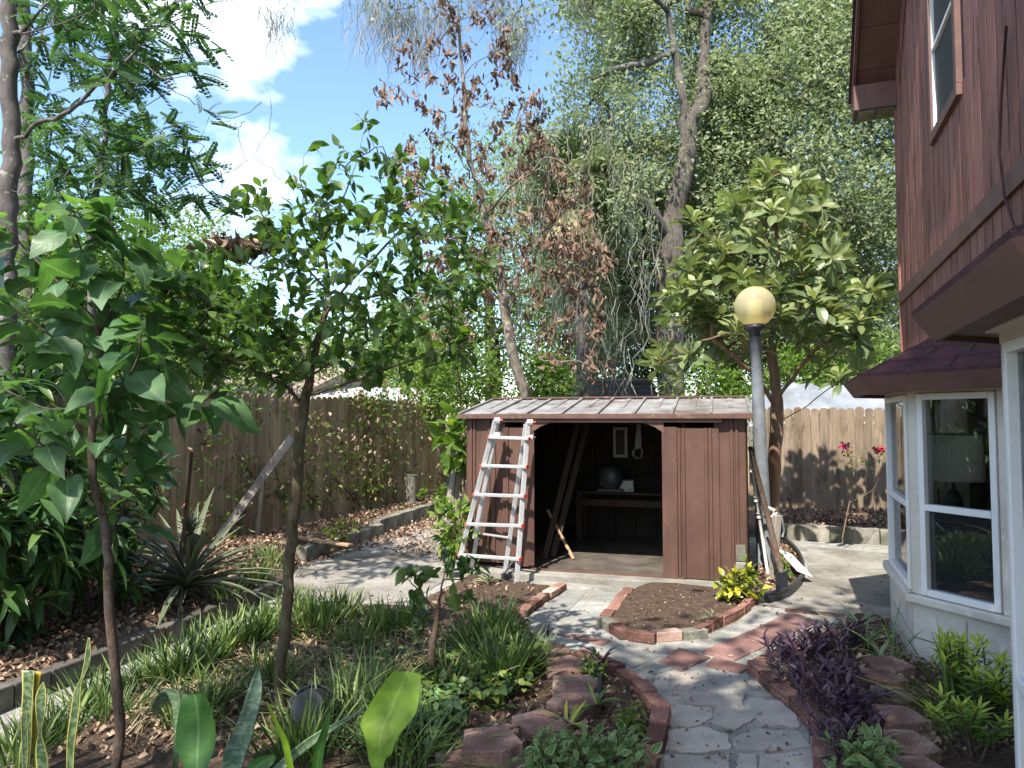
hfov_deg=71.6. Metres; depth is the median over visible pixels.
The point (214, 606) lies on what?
kerb block
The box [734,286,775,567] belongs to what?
lamp post
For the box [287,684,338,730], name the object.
nursery pot
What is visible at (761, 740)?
flagstone
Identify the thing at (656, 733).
brick
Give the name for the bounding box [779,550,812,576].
white strip
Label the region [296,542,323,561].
kerb block
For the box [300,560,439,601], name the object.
leaf litter
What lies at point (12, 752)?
grass tuft
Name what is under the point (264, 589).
kerb block
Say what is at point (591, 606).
paver
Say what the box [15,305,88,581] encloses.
lance leaved shrub
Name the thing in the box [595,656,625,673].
brick
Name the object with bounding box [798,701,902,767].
purple heart
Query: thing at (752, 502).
ground
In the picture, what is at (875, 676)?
wall block
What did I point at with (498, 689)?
ground cover
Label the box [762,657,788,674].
spider plant
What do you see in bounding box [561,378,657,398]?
neighbour shed
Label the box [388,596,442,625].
grass tuft
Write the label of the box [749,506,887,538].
mulch bed
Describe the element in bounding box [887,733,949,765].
grass tuft
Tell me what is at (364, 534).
kerb block
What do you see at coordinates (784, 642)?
purple heart
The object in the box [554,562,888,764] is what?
leaf litter
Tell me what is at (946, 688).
grass tuft
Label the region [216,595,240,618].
kerb block
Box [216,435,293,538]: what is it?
plank
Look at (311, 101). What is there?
sky
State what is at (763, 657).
brick
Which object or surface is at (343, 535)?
plant
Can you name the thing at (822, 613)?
brick
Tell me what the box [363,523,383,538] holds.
kerb block
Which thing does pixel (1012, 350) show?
window
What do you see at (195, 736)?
canna
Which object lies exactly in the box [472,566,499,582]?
strap leaved plant
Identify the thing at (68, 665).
kerb block
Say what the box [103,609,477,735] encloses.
straw
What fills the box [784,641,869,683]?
purple heart
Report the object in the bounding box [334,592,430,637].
grass tuft
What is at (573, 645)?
paver
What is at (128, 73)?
lacy tree
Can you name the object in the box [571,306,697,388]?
bush
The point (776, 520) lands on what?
wood stake
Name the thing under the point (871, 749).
variegated plant
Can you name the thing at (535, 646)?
plant
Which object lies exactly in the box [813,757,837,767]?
brick
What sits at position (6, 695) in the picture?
kerb block
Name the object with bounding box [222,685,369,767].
grass tuft
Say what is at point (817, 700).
purple heart
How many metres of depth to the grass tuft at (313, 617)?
5.41 m
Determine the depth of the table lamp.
5.16 m
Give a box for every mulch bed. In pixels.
[0,494,462,682]
[456,516,535,552]
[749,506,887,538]
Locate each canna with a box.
[176,692,215,767]
[247,702,293,767]
[311,713,329,767]
[360,671,420,767]
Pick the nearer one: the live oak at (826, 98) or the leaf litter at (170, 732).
the leaf litter at (170, 732)
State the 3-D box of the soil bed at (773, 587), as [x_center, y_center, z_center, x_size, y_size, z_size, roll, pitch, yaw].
[2.998,2.093,8.295,1.600,0.160,3.440,0,-3,0]
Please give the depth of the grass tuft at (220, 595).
6.02 m
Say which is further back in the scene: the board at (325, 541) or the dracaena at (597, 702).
the board at (325, 541)
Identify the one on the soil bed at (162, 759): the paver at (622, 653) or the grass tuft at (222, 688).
the grass tuft at (222, 688)
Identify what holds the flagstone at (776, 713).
on the path
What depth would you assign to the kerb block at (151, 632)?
5.21 m
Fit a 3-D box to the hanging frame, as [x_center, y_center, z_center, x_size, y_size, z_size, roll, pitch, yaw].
[1.504,0.809,9.865,0.195,0.420,0.030,-1,-3,16]
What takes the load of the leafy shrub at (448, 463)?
on the mulch bed at (463, 531)
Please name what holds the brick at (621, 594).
on the path
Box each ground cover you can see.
[301,617,441,682]
[345,682,471,753]
[354,622,545,750]
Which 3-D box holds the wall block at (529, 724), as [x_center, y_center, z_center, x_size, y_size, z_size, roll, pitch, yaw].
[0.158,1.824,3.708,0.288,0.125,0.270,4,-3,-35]
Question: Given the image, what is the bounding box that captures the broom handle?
[546,509,574,558]
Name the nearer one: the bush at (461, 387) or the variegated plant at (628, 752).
the variegated plant at (628, 752)
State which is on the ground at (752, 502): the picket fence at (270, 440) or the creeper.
the picket fence at (270, 440)
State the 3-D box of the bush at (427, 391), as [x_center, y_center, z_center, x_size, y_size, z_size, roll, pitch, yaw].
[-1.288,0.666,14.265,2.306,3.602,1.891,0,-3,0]
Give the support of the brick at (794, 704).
on the path
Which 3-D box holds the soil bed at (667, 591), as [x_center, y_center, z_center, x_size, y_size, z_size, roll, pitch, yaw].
[1.525,2.011,6.348,1.740,0.131,2.040,0,-3,0]
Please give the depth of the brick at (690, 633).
5.49 m
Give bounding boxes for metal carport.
[311,386,430,402]
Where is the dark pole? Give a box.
[748,446,783,571]
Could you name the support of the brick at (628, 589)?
on the path
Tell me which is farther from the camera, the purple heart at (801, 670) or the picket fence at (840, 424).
the picket fence at (840, 424)
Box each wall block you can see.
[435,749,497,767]
[512,708,573,741]
[541,641,569,658]
[543,655,586,679]
[546,690,600,721]
[552,675,597,696]
[861,667,908,688]
[862,656,915,676]
[869,685,919,707]
[871,704,931,732]
[879,729,940,763]
[887,755,943,767]
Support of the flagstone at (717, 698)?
on the path
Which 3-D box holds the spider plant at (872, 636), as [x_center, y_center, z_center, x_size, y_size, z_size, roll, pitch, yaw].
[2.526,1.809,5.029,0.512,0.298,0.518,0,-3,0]
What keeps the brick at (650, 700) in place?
on the path
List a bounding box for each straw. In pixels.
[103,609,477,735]
[127,648,519,762]
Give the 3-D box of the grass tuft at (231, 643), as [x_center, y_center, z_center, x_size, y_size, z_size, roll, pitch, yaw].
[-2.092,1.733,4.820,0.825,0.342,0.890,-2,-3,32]
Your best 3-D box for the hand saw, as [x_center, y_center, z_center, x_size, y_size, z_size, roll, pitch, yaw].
[1.733,0.799,9.809,0.161,0.484,0.032,-1,-3,16]
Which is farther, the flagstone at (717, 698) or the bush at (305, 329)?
the bush at (305, 329)
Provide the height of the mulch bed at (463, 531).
0.160 m
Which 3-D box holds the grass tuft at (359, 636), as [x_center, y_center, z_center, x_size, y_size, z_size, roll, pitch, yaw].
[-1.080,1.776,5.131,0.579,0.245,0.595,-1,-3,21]
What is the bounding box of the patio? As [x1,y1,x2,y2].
[294,549,455,604]
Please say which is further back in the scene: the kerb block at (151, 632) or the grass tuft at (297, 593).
the grass tuft at (297, 593)
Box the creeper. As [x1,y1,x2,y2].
[179,376,441,540]
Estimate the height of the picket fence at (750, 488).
1.928 m
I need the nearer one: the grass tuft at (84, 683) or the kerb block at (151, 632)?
the grass tuft at (84, 683)
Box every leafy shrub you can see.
[424,490,482,569]
[429,401,465,542]
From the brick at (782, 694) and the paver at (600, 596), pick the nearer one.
the brick at (782, 694)
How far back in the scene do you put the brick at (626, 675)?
4.55 m
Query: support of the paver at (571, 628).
on the path
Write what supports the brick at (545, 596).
on the path
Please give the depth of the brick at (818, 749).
3.50 m
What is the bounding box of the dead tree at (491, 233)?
[373,0,663,423]
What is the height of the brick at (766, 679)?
0.080 m
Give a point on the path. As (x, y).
(756, 615)
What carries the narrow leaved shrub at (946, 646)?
on the soil bed at (1002, 757)
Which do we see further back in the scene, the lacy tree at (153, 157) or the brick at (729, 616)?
the lacy tree at (153, 157)
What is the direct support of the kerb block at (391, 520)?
on the path
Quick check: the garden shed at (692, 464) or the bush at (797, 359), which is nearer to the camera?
the garden shed at (692, 464)
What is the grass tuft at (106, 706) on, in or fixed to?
on the soil bed at (162, 759)
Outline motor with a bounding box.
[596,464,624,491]
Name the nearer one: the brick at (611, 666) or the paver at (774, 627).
the brick at (611, 666)
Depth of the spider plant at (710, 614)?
5.89 m
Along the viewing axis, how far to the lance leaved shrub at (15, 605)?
4.73 m
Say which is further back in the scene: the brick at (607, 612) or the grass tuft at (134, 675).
the brick at (607, 612)
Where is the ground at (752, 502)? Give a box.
[239,423,884,537]
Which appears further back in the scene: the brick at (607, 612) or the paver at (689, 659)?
the brick at (607, 612)
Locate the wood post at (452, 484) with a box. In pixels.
[436,453,462,551]
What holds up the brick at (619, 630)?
on the path
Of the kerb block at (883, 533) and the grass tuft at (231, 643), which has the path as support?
the kerb block at (883, 533)
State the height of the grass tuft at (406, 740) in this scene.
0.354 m
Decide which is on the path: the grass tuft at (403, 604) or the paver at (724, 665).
the paver at (724, 665)
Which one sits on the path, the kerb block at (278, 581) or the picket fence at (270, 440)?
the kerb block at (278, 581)
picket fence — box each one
[17,381,446,582]
[450,408,753,506]
[765,407,886,510]
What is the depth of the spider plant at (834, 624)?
5.61 m
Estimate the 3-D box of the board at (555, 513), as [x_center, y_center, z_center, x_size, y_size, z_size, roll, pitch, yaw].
[0.596,1.259,8.543,0.071,1.576,0.803,-2,-4,37]
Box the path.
[0,509,1012,767]
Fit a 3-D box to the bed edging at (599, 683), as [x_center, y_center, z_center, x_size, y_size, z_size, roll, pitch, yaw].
[0.514,1.869,4.339,0.073,0.156,0.802,0,-3,6]
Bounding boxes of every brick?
[517,603,533,616]
[525,597,542,608]
[532,592,549,602]
[542,587,558,597]
[551,583,566,592]
[573,648,601,659]
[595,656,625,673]
[597,616,616,631]
[599,609,615,616]
[607,602,620,609]
[609,622,630,639]
[612,597,624,602]
[614,668,641,687]
[615,592,629,597]
[621,587,633,592]
[628,628,656,643]
[631,679,656,699]
[636,744,660,767]
[643,693,670,716]
[644,723,667,753]
[649,707,669,727]
[652,628,681,642]
[679,627,707,640]
[693,622,710,633]
[706,615,723,631]
[720,611,735,626]
[729,606,743,620]
[737,601,750,614]
[742,597,755,607]
[747,660,769,682]
[752,652,777,663]
[758,670,785,693]
[771,683,797,707]
[785,608,808,613]
[789,695,813,718]
[801,708,823,731]
[810,611,835,616]
[812,721,831,738]
[812,737,836,762]
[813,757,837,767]
[835,613,850,617]
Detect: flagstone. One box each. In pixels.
[663,754,729,767]
[665,727,731,753]
[668,702,712,727]
[669,671,711,684]
[673,685,694,695]
[679,690,745,706]
[711,705,756,729]
[733,729,810,751]
[736,753,757,767]
[745,697,799,727]
[759,751,812,767]
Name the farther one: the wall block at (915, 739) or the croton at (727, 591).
the croton at (727, 591)
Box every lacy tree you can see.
[0,0,190,377]
[0,0,261,595]
[18,0,279,570]
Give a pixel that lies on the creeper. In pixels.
(368, 435)
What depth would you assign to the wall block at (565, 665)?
4.53 m
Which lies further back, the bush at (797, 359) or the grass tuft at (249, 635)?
the bush at (797, 359)
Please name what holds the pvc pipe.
on the soil bed at (773, 587)
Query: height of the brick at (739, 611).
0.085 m
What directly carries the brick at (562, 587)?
on the path
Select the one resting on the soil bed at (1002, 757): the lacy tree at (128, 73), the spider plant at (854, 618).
the spider plant at (854, 618)
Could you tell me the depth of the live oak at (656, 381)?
24.48 m
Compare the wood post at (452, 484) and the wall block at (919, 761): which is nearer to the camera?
the wall block at (919, 761)
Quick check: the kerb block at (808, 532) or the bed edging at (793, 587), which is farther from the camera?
the kerb block at (808, 532)
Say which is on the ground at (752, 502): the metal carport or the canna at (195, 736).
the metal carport
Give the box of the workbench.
[575,488,661,540]
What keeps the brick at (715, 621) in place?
on the path
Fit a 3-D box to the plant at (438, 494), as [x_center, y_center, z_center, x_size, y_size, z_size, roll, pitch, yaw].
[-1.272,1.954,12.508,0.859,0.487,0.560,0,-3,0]
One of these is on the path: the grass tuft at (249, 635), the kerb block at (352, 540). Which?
the kerb block at (352, 540)
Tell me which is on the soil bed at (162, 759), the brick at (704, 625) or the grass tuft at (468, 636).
the grass tuft at (468, 636)
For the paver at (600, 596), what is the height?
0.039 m
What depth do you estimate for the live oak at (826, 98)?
18.07 m
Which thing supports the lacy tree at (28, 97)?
on the ground at (752, 502)
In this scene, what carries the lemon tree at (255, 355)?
on the soil bed at (162, 759)
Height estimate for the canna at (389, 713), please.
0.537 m
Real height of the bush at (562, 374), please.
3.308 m
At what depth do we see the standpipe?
7.69 m
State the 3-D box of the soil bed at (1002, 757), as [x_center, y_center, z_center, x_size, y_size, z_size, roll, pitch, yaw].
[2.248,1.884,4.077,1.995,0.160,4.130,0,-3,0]
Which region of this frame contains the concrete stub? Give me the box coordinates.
[405,474,416,504]
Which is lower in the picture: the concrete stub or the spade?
the spade
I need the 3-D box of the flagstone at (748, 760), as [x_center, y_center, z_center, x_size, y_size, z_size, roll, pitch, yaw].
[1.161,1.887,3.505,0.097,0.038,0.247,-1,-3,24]
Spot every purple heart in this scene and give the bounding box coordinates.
[752,627,826,664]
[769,645,862,689]
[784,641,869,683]
[787,668,890,721]
[793,617,865,657]
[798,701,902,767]
[801,674,886,725]
[815,614,870,656]
[837,670,897,704]
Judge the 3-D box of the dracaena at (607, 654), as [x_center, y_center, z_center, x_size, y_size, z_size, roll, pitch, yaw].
[0.585,1.781,4.533,0.275,0.214,0.297,2,-3,-32]
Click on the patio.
(374, 563)
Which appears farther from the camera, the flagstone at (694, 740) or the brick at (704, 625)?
the brick at (704, 625)
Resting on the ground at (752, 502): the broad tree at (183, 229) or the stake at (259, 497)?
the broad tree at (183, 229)
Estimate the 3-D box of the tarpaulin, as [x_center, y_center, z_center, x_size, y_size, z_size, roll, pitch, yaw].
[6.743,0.473,14.158,4.406,1.092,2.318,-1,-3,21]
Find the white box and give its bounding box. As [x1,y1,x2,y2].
[619,479,634,491]
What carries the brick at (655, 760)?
on the path
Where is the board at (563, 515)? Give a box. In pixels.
[550,423,589,557]
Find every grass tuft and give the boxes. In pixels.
[0,678,126,747]
[0,694,89,767]
[33,655,156,717]
[48,675,168,732]
[73,644,199,695]
[90,625,260,690]
[127,644,272,714]
[135,668,245,730]
[138,606,278,667]
[188,600,280,650]
[192,575,251,601]
[213,637,310,685]
[220,637,454,759]
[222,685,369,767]
[228,549,282,585]
[229,596,306,641]
[245,540,304,566]
[261,579,325,611]
[263,585,364,640]
[292,581,380,620]
[306,671,520,767]
[310,631,451,709]
[317,610,399,652]
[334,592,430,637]
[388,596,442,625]
[405,642,494,689]
[423,611,514,654]
[436,619,575,692]
[444,591,541,642]
[502,629,567,658]
[834,616,1012,722]
[838,600,929,660]
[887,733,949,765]
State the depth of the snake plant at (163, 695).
3.25 m
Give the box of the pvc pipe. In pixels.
[749,466,777,573]
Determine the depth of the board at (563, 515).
8.61 m
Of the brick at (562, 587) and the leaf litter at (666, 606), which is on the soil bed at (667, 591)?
the leaf litter at (666, 606)
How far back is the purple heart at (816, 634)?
4.88 m
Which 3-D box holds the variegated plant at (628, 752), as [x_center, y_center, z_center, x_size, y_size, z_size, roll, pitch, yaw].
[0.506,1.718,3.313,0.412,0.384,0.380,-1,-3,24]
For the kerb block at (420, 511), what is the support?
on the path
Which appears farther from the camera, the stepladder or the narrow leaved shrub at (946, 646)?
the stepladder
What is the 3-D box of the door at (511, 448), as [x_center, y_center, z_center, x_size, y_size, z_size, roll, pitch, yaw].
[0.071,1.226,7.777,0.360,1.520,0.030,-1,-3,16]
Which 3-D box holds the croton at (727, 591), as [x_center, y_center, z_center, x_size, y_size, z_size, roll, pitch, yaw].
[1.970,1.839,6.423,0.324,0.450,0.424,0,-3,0]
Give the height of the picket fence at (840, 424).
1.897 m
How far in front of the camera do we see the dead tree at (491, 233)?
11.16 m
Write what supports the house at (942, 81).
on the ground at (752, 502)
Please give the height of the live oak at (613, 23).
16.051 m
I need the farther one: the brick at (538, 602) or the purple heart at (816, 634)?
the brick at (538, 602)
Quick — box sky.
[0,0,899,422]
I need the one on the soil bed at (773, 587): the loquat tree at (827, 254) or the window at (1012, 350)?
the loquat tree at (827, 254)
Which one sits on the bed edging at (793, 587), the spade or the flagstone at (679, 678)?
the spade
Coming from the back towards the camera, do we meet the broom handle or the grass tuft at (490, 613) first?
the broom handle
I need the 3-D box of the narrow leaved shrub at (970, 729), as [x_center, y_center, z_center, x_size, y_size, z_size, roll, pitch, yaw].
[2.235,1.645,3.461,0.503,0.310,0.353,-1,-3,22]
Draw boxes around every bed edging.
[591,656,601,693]
[756,536,804,603]
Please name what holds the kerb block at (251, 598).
on the path
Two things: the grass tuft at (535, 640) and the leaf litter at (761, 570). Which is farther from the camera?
the leaf litter at (761, 570)
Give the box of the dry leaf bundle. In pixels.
[186,228,282,265]
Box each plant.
[18,670,48,767]
[66,638,91,767]
[91,488,295,627]
[152,688,180,767]
[222,669,262,767]
[273,707,365,767]
[321,514,363,541]
[416,482,460,507]
[464,558,482,576]
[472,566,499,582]
[507,639,551,682]
[508,723,577,767]
[531,722,614,767]
[571,647,608,680]
[581,719,665,767]
[604,699,648,741]
[697,609,729,625]
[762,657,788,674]
[774,553,794,578]
[809,611,850,631]
[817,721,908,767]
[829,602,904,641]
[847,628,902,658]
[848,616,896,653]
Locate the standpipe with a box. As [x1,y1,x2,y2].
[759,506,784,536]
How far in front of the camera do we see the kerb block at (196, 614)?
5.68 m
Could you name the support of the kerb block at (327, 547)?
on the path
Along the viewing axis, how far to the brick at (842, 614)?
6.13 m
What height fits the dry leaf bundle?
0.236 m
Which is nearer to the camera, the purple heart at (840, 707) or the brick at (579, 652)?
the purple heart at (840, 707)
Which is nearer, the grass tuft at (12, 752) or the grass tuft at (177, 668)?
the grass tuft at (12, 752)
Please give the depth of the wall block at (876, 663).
4.46 m
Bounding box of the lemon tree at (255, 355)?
[131,110,499,714]
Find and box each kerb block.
[0,683,13,713]
[4,669,50,707]
[42,657,83,692]
[75,646,109,678]
[118,635,141,664]
[133,626,164,654]
[159,618,186,643]
[178,610,205,635]
[198,602,224,626]
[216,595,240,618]
[237,590,256,608]
[252,584,270,604]
[266,578,282,597]
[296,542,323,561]
[324,538,340,552]
[336,532,355,549]
[351,528,369,542]
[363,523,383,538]
[371,514,397,532]
[392,509,413,526]
[408,505,427,522]
[424,501,439,517]
[782,523,829,541]
[830,526,879,544]
[879,529,887,545]
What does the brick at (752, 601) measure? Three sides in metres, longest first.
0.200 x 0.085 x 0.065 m
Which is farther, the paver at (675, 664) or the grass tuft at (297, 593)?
the grass tuft at (297, 593)
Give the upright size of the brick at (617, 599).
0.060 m
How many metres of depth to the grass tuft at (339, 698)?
3.92 m
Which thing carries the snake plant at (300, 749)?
on the soil bed at (162, 759)
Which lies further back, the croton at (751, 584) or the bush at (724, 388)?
the bush at (724, 388)
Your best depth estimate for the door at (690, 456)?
7.26 m
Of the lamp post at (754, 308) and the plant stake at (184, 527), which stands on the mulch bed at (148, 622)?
the plant stake at (184, 527)
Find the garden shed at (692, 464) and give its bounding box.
[457,395,752,590]
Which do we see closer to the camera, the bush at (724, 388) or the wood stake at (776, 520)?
the wood stake at (776, 520)
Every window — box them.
[884,395,910,588]
[916,391,1003,612]
[925,0,962,145]
[935,400,939,504]
[1002,335,1023,767]
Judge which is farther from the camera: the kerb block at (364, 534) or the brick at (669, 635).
the kerb block at (364, 534)
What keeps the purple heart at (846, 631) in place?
on the soil bed at (1002, 757)
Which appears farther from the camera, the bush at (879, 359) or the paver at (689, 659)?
the bush at (879, 359)
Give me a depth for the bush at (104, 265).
8.50 m
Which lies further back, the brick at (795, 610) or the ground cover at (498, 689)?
the brick at (795, 610)
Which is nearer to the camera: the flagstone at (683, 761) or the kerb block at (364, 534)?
the flagstone at (683, 761)
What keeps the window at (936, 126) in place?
in the house at (942, 81)
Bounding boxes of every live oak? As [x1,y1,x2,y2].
[248,0,823,398]
[500,73,899,466]
[630,0,899,484]
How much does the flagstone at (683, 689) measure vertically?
0.040 m
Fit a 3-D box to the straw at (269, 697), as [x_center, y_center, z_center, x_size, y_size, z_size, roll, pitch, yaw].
[-1.087,1.883,4.156,2.319,0.398,1.777,0,-3,0]
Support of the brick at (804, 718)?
on the path
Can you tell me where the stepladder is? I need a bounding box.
[453,417,535,582]
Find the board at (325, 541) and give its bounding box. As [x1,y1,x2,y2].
[286,536,352,546]
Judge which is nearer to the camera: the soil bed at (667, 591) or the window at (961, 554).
the window at (961, 554)
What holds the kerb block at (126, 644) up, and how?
on the path
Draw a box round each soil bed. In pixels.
[49,575,650,767]
[610,582,742,630]
[752,541,799,591]
[767,613,1014,767]
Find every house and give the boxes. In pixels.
[195,364,394,398]
[844,0,1023,767]
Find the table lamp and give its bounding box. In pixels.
[927,433,986,507]
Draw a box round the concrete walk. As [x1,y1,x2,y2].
[764,547,890,618]
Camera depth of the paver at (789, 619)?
5.96 m
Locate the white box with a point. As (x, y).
(627, 485)
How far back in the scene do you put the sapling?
4.51 m
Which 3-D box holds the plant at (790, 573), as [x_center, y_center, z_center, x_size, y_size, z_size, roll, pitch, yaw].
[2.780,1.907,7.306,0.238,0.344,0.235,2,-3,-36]
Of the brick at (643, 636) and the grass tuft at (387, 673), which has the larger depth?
the brick at (643, 636)
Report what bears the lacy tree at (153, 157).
on the mulch bed at (148, 622)
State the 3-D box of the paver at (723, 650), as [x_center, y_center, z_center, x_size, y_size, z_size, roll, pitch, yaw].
[1.558,1.966,5.168,0.264,0.044,0.275,3,-4,-42]
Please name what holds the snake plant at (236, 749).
on the soil bed at (162, 759)
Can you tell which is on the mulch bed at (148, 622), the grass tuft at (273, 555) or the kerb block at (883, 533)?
the grass tuft at (273, 555)
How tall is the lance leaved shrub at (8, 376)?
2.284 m
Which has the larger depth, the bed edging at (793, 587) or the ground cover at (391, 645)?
the bed edging at (793, 587)
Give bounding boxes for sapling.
[389,526,490,673]
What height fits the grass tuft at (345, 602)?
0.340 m
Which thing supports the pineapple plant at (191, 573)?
on the mulch bed at (148, 622)
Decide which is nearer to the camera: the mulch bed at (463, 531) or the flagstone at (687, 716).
the flagstone at (687, 716)
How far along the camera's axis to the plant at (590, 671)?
4.46 m
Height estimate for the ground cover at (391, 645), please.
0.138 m
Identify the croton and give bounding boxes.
[710,563,747,602]
[722,554,771,601]
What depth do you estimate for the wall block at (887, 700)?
3.99 m
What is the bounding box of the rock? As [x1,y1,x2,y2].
[461,725,522,767]
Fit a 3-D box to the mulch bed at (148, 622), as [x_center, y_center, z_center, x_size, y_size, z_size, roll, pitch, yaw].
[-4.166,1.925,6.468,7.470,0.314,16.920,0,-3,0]
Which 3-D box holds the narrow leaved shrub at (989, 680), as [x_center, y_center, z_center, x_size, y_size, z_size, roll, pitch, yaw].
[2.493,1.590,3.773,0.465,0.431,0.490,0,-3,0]
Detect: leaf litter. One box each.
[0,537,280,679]
[2,492,464,625]
[9,576,650,767]
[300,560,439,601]
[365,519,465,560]
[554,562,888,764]
[610,585,731,628]
[753,541,801,591]
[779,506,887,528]
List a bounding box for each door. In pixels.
[503,427,534,566]
[662,427,720,579]
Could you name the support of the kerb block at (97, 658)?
on the path
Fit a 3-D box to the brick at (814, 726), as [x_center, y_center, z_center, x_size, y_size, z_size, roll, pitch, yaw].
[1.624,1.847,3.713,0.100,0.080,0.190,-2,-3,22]
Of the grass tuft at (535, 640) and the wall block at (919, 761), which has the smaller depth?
the wall block at (919, 761)
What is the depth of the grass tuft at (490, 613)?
5.23 m
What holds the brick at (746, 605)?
on the path
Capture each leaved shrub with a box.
[0,190,261,767]
[0,352,61,473]
[0,428,97,651]
[12,411,183,617]
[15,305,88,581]
[917,680,1013,761]
[924,625,992,708]
[930,632,1012,727]
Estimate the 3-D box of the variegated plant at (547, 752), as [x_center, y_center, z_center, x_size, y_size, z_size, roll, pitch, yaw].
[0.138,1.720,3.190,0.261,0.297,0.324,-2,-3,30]
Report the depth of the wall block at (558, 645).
4.83 m
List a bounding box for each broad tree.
[14,169,319,395]
[213,278,483,429]
[344,81,657,415]
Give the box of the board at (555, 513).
[541,423,579,558]
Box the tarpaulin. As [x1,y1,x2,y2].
[748,382,884,426]
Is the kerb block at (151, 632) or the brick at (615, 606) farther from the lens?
the brick at (615, 606)
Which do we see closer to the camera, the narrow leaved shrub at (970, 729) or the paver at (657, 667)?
the narrow leaved shrub at (970, 729)
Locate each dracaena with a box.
[534,624,560,638]
[536,699,594,735]
[575,645,628,675]
[579,682,625,715]
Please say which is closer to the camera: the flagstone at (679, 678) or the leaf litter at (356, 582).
the flagstone at (679, 678)
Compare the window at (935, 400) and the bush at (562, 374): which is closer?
the window at (935, 400)
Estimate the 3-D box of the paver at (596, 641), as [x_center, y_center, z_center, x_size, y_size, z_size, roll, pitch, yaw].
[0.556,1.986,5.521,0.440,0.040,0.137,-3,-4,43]
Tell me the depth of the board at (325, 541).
8.56 m
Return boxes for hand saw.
[632,424,642,458]
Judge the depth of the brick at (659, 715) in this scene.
3.90 m
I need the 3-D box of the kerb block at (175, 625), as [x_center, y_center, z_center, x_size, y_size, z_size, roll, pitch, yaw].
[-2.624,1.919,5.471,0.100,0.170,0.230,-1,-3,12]
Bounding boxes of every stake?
[175,451,193,595]
[246,475,264,536]
[769,515,781,578]
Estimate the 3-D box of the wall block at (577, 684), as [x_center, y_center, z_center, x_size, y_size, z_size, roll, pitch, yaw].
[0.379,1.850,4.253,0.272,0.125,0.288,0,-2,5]
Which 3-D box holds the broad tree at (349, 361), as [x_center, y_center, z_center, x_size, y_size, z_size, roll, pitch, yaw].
[-6.423,-0.401,26.959,12.058,7.074,8.961,0,-3,0]
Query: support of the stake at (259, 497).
on the mulch bed at (148, 622)
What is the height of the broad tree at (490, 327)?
12.717 m
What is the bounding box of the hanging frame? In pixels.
[613,427,627,457]
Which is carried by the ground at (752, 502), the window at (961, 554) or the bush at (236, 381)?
the bush at (236, 381)
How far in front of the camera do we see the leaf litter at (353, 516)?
9.29 m
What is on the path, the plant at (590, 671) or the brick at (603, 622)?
the brick at (603, 622)
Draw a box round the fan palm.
[515,123,650,396]
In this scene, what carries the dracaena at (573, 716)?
on the soil bed at (162, 759)
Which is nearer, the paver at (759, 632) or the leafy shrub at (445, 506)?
the paver at (759, 632)
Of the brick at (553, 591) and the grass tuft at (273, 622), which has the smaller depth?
the grass tuft at (273, 622)
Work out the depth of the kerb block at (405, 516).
11.29 m
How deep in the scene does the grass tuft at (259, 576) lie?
6.79 m
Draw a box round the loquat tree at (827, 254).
[634,152,898,518]
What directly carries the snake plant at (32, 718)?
on the soil bed at (162, 759)
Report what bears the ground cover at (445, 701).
on the soil bed at (162, 759)
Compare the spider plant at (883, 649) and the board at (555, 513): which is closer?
the spider plant at (883, 649)
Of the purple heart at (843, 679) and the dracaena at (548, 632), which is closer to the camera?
the purple heart at (843, 679)
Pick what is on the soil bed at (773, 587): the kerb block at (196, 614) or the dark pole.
the dark pole
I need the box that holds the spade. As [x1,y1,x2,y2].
[766,537,787,591]
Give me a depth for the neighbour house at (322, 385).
18.79 m
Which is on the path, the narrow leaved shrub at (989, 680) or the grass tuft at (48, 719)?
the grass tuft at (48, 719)
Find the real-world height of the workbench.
0.675 m
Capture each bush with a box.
[14,189,149,383]
[35,238,228,390]
[164,265,288,393]
[232,304,359,397]
[344,296,477,401]
[390,329,504,489]
[413,335,524,486]
[511,340,587,399]
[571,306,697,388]
[650,338,767,408]
[746,339,842,494]
[802,325,899,479]
[836,441,885,538]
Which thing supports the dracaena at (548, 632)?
on the soil bed at (162, 759)
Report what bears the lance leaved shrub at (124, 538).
on the mulch bed at (148, 622)
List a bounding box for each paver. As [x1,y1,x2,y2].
[530,590,587,622]
[533,624,591,632]
[539,634,594,651]
[557,633,610,645]
[561,611,600,622]
[571,601,609,611]
[581,591,617,601]
[598,643,658,668]
[637,659,673,675]
[658,658,687,671]
[666,647,709,667]
[701,643,750,661]
[706,657,746,673]
[721,635,764,652]
[740,628,784,644]
[758,621,799,636]
[773,612,817,629]
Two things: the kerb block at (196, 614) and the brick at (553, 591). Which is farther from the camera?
the brick at (553, 591)
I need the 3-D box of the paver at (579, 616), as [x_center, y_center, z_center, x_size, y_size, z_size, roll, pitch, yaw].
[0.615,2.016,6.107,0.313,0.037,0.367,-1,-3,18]

